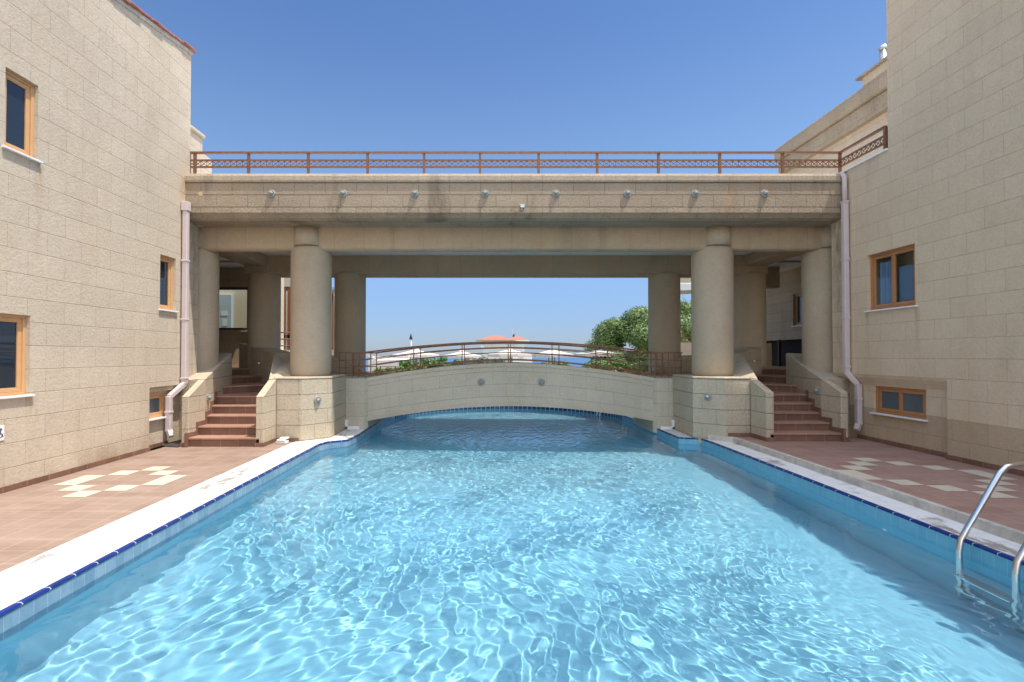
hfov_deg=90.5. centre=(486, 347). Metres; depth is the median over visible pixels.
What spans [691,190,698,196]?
wall light
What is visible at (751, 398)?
staircase
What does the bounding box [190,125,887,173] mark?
terrace railing
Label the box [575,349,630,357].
parasol
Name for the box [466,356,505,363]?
shrub
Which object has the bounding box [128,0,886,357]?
sky
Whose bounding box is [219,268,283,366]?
lobby building
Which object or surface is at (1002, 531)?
kerb
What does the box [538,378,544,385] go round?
wall light
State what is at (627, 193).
wall light
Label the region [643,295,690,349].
tree
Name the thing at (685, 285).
canopy roof
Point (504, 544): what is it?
pool water
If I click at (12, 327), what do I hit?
window
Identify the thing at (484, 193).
wall light
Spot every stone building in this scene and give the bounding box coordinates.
[0,0,198,493]
[831,0,1023,475]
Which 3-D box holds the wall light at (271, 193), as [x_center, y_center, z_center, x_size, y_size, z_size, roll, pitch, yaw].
[-4.265,-3.048,10.010,0.148,0.148,0.087,0,-1,0]
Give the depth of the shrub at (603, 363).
20.33 m
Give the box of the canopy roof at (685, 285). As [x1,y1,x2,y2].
[680,278,690,293]
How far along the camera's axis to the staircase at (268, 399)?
10.06 m
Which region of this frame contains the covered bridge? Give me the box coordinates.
[185,174,841,375]
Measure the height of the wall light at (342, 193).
0.148 m
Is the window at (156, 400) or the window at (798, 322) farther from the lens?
the window at (798, 322)
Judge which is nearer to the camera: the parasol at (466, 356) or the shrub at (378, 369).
the shrub at (378, 369)
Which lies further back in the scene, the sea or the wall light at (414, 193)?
the sea
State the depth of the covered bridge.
10.71 m
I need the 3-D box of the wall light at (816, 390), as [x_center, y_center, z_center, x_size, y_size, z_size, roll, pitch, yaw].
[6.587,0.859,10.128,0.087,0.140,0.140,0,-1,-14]
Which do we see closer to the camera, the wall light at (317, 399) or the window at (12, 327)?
the window at (12, 327)
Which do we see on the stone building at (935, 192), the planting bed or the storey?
the storey
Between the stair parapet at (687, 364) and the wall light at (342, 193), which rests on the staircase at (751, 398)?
the stair parapet at (687, 364)
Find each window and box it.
[0,313,34,398]
[1,70,42,163]
[149,392,165,420]
[158,255,178,312]
[219,287,247,328]
[791,293,801,326]
[864,244,917,311]
[869,386,927,421]
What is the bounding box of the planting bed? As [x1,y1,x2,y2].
[367,370,640,374]
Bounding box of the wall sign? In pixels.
[0,425,4,440]
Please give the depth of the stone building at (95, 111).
7.62 m
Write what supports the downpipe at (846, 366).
attached to the stone building at (935, 192)
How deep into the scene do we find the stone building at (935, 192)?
7.88 m
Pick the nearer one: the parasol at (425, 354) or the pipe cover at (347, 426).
the pipe cover at (347, 426)
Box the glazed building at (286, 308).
[284,278,333,355]
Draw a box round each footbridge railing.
[338,341,682,376]
[353,343,663,374]
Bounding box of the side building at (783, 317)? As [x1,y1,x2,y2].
[766,266,801,365]
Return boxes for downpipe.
[164,201,190,437]
[839,172,862,430]
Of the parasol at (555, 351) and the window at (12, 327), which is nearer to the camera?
the window at (12, 327)
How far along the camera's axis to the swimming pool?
5.23 m
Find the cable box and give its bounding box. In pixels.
[276,437,288,443]
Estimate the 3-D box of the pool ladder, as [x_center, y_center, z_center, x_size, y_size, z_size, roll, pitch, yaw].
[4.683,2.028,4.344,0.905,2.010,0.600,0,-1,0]
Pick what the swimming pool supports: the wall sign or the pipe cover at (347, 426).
the pipe cover at (347, 426)
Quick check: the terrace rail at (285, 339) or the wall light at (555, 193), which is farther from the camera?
the terrace rail at (285, 339)
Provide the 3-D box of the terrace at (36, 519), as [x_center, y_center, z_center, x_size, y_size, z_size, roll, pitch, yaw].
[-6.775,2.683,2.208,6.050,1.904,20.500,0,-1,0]
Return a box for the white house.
[476,329,531,362]
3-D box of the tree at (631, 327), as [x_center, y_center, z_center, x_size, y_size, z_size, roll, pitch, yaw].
[8.943,0.258,30.027,6.261,5.493,6.125,0,-1,0]
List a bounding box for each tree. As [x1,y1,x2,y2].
[583,306,687,362]
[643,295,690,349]
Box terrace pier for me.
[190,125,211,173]
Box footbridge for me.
[346,362,672,432]
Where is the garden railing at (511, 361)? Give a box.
[373,357,641,374]
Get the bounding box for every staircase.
[179,343,345,447]
[672,343,849,443]
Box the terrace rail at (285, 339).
[281,332,289,346]
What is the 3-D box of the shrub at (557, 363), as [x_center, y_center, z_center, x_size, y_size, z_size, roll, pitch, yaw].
[2.893,0.924,20.845,1.449,0.822,1.227,0,-1,0]
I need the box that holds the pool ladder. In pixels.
[955,461,1023,582]
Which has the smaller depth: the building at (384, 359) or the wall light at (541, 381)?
the wall light at (541, 381)
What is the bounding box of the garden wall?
[681,343,691,354]
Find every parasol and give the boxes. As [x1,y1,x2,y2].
[393,334,438,360]
[443,350,480,358]
[487,349,531,361]
[532,349,572,356]
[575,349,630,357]
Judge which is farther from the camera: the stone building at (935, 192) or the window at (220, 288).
the window at (220, 288)
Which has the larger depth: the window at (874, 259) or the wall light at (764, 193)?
the wall light at (764, 193)
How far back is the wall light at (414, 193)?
10.02 m
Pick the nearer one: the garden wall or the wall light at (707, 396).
the wall light at (707, 396)
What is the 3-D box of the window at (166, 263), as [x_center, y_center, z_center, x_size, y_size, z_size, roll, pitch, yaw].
[-6.025,-1.188,9.500,0.180,1.036,0.540,0,-1,0]
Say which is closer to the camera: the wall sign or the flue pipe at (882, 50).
the wall sign
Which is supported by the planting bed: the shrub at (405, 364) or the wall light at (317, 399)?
the shrub at (405, 364)
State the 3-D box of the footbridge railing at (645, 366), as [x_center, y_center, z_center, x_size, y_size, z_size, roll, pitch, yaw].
[0.550,0.299,13.177,8.100,0.856,0.050,0,-1,0]
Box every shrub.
[373,367,396,371]
[394,356,460,371]
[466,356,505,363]
[541,360,570,365]
[584,359,647,371]
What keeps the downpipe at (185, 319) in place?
attached to the stone building at (95, 111)
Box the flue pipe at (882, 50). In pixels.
[878,44,886,60]
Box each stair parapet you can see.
[331,355,374,374]
[641,355,691,374]
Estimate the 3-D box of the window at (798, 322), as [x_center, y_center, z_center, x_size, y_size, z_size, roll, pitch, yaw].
[9.640,-1.160,15.650,0.180,1.028,0.540,0,-1,0]
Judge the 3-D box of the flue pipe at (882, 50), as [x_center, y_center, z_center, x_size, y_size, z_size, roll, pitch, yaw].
[10.350,-7.043,13.212,0.220,1.700,0.220,0,-1,0]
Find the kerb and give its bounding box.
[708,435,1023,544]
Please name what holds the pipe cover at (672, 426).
on the swimming pool
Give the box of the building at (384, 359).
[367,355,411,370]
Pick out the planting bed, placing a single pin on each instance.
(398, 370)
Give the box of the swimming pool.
[0,406,1023,633]
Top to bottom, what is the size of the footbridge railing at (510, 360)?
0.856 m
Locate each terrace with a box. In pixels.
[0,442,292,571]
[737,436,1023,531]
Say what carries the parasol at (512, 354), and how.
on the ground
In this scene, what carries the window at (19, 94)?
in the stone building at (95, 111)
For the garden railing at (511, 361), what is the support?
on the ground
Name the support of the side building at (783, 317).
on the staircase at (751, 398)
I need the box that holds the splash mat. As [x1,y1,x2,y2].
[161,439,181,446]
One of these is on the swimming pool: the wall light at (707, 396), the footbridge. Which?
the footbridge
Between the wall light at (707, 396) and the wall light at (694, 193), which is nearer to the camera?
the wall light at (694, 193)
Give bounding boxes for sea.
[366,358,616,370]
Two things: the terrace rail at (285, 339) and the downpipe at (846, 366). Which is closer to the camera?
the downpipe at (846, 366)
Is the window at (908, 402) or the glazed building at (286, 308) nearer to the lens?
the window at (908, 402)
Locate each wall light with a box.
[268,190,275,196]
[314,396,320,403]
[339,190,346,196]
[411,190,418,196]
[477,379,484,385]
[481,190,488,196]
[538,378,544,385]
[552,190,559,196]
[624,190,630,196]
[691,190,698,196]
[704,393,711,400]
[761,190,768,196]
[814,387,818,393]
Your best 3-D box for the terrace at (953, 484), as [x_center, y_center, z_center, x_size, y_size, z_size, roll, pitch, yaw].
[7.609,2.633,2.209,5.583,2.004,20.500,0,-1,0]
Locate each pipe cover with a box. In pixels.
[345,419,359,428]
[660,420,674,428]
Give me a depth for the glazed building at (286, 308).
17.73 m
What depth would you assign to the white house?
92.00 m
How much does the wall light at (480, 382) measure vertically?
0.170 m
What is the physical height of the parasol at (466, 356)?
2.856 m
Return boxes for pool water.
[0,408,1023,681]
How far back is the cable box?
9.69 m
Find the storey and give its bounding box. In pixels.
[774,56,887,173]
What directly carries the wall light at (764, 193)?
attached to the covered bridge

